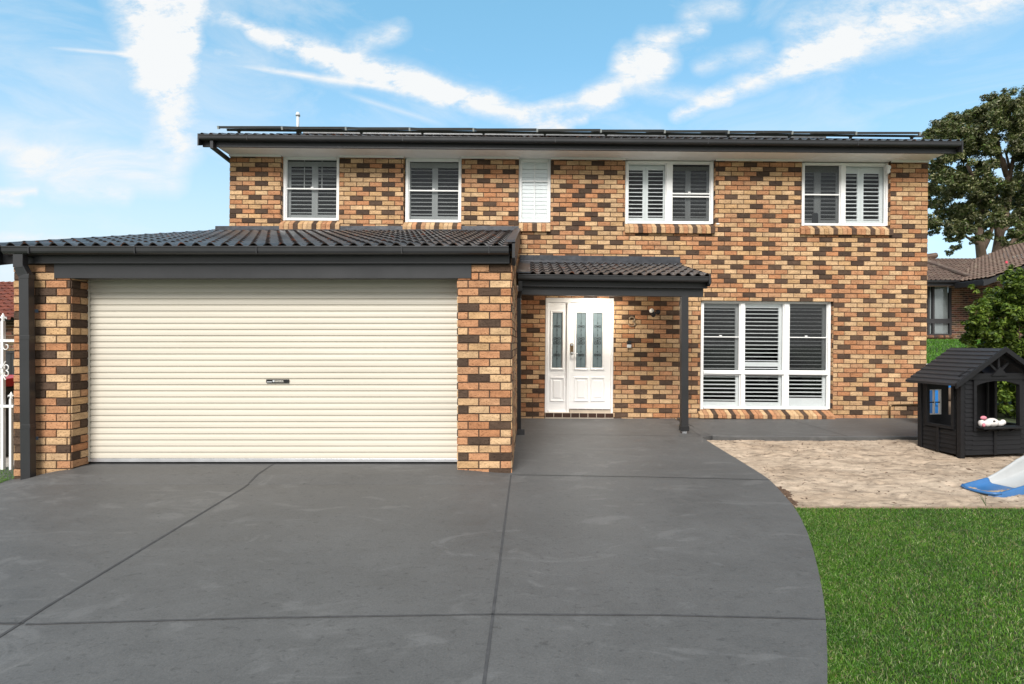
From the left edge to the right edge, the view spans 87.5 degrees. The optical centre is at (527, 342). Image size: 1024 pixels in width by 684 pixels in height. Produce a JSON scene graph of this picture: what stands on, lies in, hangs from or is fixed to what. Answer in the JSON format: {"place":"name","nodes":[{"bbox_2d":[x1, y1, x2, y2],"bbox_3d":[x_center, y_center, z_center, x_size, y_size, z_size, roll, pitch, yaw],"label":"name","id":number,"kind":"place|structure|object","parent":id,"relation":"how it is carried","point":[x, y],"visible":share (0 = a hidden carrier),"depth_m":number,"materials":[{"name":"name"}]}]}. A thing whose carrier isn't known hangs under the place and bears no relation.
{"place":"outdoors","nodes":[
{"label":"outdoors","id":0,"kind":"place"},
{"bbox_2d":[0,467,13,482],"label":"grass","id":1,"kind":"structure","parent":0,"point":[7,478],"depth_m":6.02,"materials":[{"name":"green plant"}]},
{"bbox_2d":[6,455,8,466],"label":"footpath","id":2,"kind":"structure","parent":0,"point":[7,460],"depth_m":7.05,"materials":[{"name":"concrete"}]},
{"bbox_2d":[6,375,13,454],"bbox_3d":[-7.345,0.999,7.390,0.750,1.077,0.780,0,0,0],"label":"wheelie bin","id":3,"kind":"object","parent":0,"point":[9,384],"depth_m":7.25,"materials":[{"name":"plastic"}]},
{"bbox_2d":[0,418,826,683],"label":"driveway","id":4,"kind":"structure","parent":0,"point":[624,551],"depth_m":3.59,"materials":[{"name":"concrete"}]},
{"bbox_2d":[0,313,13,469],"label":"iron gate","id":5,"kind":"structure","parent":4,"relation":"on","point":[3,370],"depth_m":6.33,"materials":[{"name":"white metal"}]},
{"bbox_2d":[0,0,1023,281],"label":"sky","id":6,"kind":"structure","parent":0,"point":[104,104],"materials":[{"name":"blue"}]},
{"bbox_2d":[677,418,917,440],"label":"footpath","id":7,"kind":"structure","parent":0,"point":[853,429],"depth_m":8.65,"materials":[{"name":"paint"}]},
{"bbox_2d":[930,386,950,412],"bbox_3d":[6.904,0.926,8.880,0.548,0.928,0.300,0,0,0],"label":"plastic toy","id":8,"kind":"object","parent":7,"relation":"on","point":[936,400],"visible":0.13,"depth_m":8.75,"materials":[{"name":"blue plastic"}]},
{"bbox_2d":[707,439,1023,505],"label":"sand","id":9,"kind":"structure","parent":0,"point":[848,478],"depth_m":6.12,"materials":[{"name":"beige sand"}]},
{"bbox_2d":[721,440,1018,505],"bbox_3d":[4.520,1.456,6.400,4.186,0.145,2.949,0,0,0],"label":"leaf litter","id":10,"kind":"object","parent":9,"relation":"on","point":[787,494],"visible":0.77,"depth_m":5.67,"materials":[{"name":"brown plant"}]},
{"bbox_2d":[794,506,1023,508],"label":"timber edging","id":11,"kind":"object","parent":9,"relation":"on","point":[931,507],"visible":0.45,"depth_m":4.83,"materials":[{"name":"brown wood"}]},
{"bbox_2d":[905,347,1023,458],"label":"playhouse","id":12,"kind":"object","parent":9,"relation":"on","point":[971,377],"visible":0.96,"depth_m":6.81,"materials":[{"name":"black wood"}]},
{"bbox_2d":[930,389,940,414],"bbox_3d":[5.534,0.805,7.293,0.200,0.340,0.032,0,0,-9],"label":"back window","id":13,"kind":"structure","parent":12,"relation":"in","point":[933,390],"depth_m":7.29,"materials":[{"name":"white paint"}]},
{"bbox_2d":[925,384,954,429],"bbox_3d":[5.373,0.792,6.976,0.044,0.615,0.410,0,0,-9],"label":"window frame","id":14,"kind":"structure","parent":12,"relation":"in","point":[927,389],"depth_m":6.97,"materials":[{"name":"black wood"}]},
{"bbox_2d":[978,416,1005,426],"bbox_3d":[5.824,0.984,6.715,0.370,0.142,0.119,0,0,-16],"label":"soft toy","id":15,"kind":"object","parent":12,"relation":"on","point":[990,422],"visible":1,"depth_m":6.67,"materials":[{"name":"white fabric"}]},
{"bbox_2d":[972,379,1021,430],"bbox_3d":[5.935,0.785,6.774,0.710,0.650,0.046,0,0,-9],"label":"window frame","id":16,"kind":"structure","parent":12,"relation":"in","point":[1018,382],"depth_m":6.76,"materials":[{"name":"black wood"}]},
{"bbox_2d":[992,381,1015,424],"bbox_3d":[6.413,0.792,7.131,0.044,0.615,0.410,0,0,-9],"label":"window frame","id":17,"kind":"structure","parent":12,"relation":"in","point":[993,382],"depth_m":7.30,"materials":[{"name":"black wood"}]},
{"bbox_2d":[961,456,1023,497],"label":"slide","id":18,"kind":"object","parent":9,"relation":"on","point":[1010,476],"visible":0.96,"depth_m":5.56,"materials":[{"name":"blue plastic"}]},
{"bbox_2d":[969,487,1008,491],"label":"sand","id":19,"kind":"structure","parent":18,"relation":"on","point":[990,491],"depth_m":5.33,"materials":[{"name":"beige sand"}]},
{"bbox_2d":[794,505,1023,683],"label":"lawn","id":20,"kind":"structure","parent":0,"point":[940,624],"depth_m":3.20,"materials":[{"name":"plant"}]},
{"bbox_2d":[926,338,980,363],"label":"grass","id":21,"kind":"structure","parent":0,"point":[950,342],"depth_m":18.50,"materials":[{"name":"green plant"}]},
{"bbox_2d":[926,341,1015,422],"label":"lawn","id":22,"kind":"structure","parent":0,"point":[1006,417],"depth_m":10.31,"materials":[{"name":"grass"}]},
{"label":"ground","id":23,"kind":"structure","parent":0,"visible":0},
{"bbox_2d":[0,281,13,350],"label":"neighbour house","id":24,"kind":"structure","parent":23,"relation":"on","point":[7,299],"depth_m":14.42,"materials":[{"name":"brick"}]},
{"bbox_2d":[6,351,13,374],"bbox_3d":[-9.000,0.900,8.710,3.600,1.540,0.040,0,0,0],"label":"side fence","id":25,"kind":"object","parent":23,"relation":"on","point":[10,358],"visible":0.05,"depth_m":8.70,"materials":[{"name":"grey metal"}]},
{"bbox_2d":[0,112,962,479],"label":"house","id":26,"kind":"structure","parent":23,"relation":"on","point":[466,298],"depth_m":9.40,"materials":[{"name":"brick"}]},
{"bbox_2d":[87,280,457,461],"bbox_3d":[-2.955,0.222,6.143,4.430,2.292,0.055,0,0,0],"label":"garage door","id":27,"kind":"structure","parent":26,"relation":"in","point":[179,370],"depth_m":6.14,"materials":[{"name":"beige metal"}]},
{"bbox_2d":[279,157,339,228],"bbox_3d":[-4.001,-2.756,9.908,1.099,1.390,0.242,0,0,0],"label":"window","id":28,"kind":"structure","parent":26,"relation":"in","point":[314,221],"depth_m":9.94,"materials":[{"name":"white paint"}]},
{"bbox_2d":[403,158,461,228],"bbox_3d":[-1.752,-2.734,9.908,1.081,1.374,0.242,0,0,0],"label":"window","id":29,"kind":"structure","parent":26,"relation":"in","point":[434,221],"depth_m":9.95,"materials":[{"name":"white paint"}]},
{"bbox_2d":[518,159,550,231],"bbox_3d":[0.126,-2.722,9.889,0.602,1.365,0.203,0,0,0],"label":"window","id":30,"kind":"structure","parent":26,"relation":"in","point":[534,206],"depth_m":9.95,"materials":[{"name":"white paint"}]},
{"bbox_2d":[569,303,610,408],"bbox_3d":[1.152,0.242,9.902,0.779,1.974,0.107,0,0,0],"label":"front door","id":31,"kind":"structure","parent":26,"relation":"in","point":[590,323],"depth_m":9.92,"materials":[{"name":"wood"}]},
{"bbox_2d":[625,161,714,233],"bbox_3d":[2.612,-2.686,9.908,1.661,1.369,0.241,0,0,0],"label":"window","id":32,"kind":"structure","parent":26,"relation":"in","point":[687,188],"depth_m":9.96,"materials":[{"name":"white paint"}]},
{"bbox_2d":[698,301,834,418],"bbox_3d":[4.371,0.303,9.868,2.490,2.174,0.321,0,0,0],"label":"window","id":33,"kind":"structure","parent":26,"relation":"in","point":[804,328],"depth_m":9.96,"materials":[{"name":"white paint"}]},
{"bbox_2d":[800,163,893,234],"bbox_3d":[5.849,-2.655,9.908,1.694,1.366,0.242,0,0,0],"label":"window","id":34,"kind":"structure","parent":26,"relation":"in","point":[824,187],"depth_m":9.96,"materials":[{"name":"white paint"}]},
{"bbox_2d":[921,85,1023,257],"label":"gum tree","id":35,"kind":"object","parent":23,"relation":"on","point":[991,202],"visible":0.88,"depth_m":34.15,"materials":[{"name":"green plant"}]},
{"bbox_2d":[926,243,1023,339],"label":"neighbour house","id":36,"kind":"structure","parent":23,"relation":"on","point":[950,295],"depth_m":23.00,"materials":[{"name":"brick"}]},
{"bbox_2d":[926,287,954,336],"bbox_3d":[17.601,-1.370,22.962,1.302,2.280,0.205,0,0,0],"label":"window","id":37,"kind":"structure","parent":36,"relation":"in","point":[939,299],"depth_m":23.03,"materials":[{"name":"grey glass"}]},
{"bbox_2d":[958,261,1023,417],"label":"flowering shrub","id":38,"kind":"object","parent":23,"relation":"on","point":[1005,305],"visible":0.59,"depth_m":10.10,"materials":[{"name":"green plant"}]}
]}

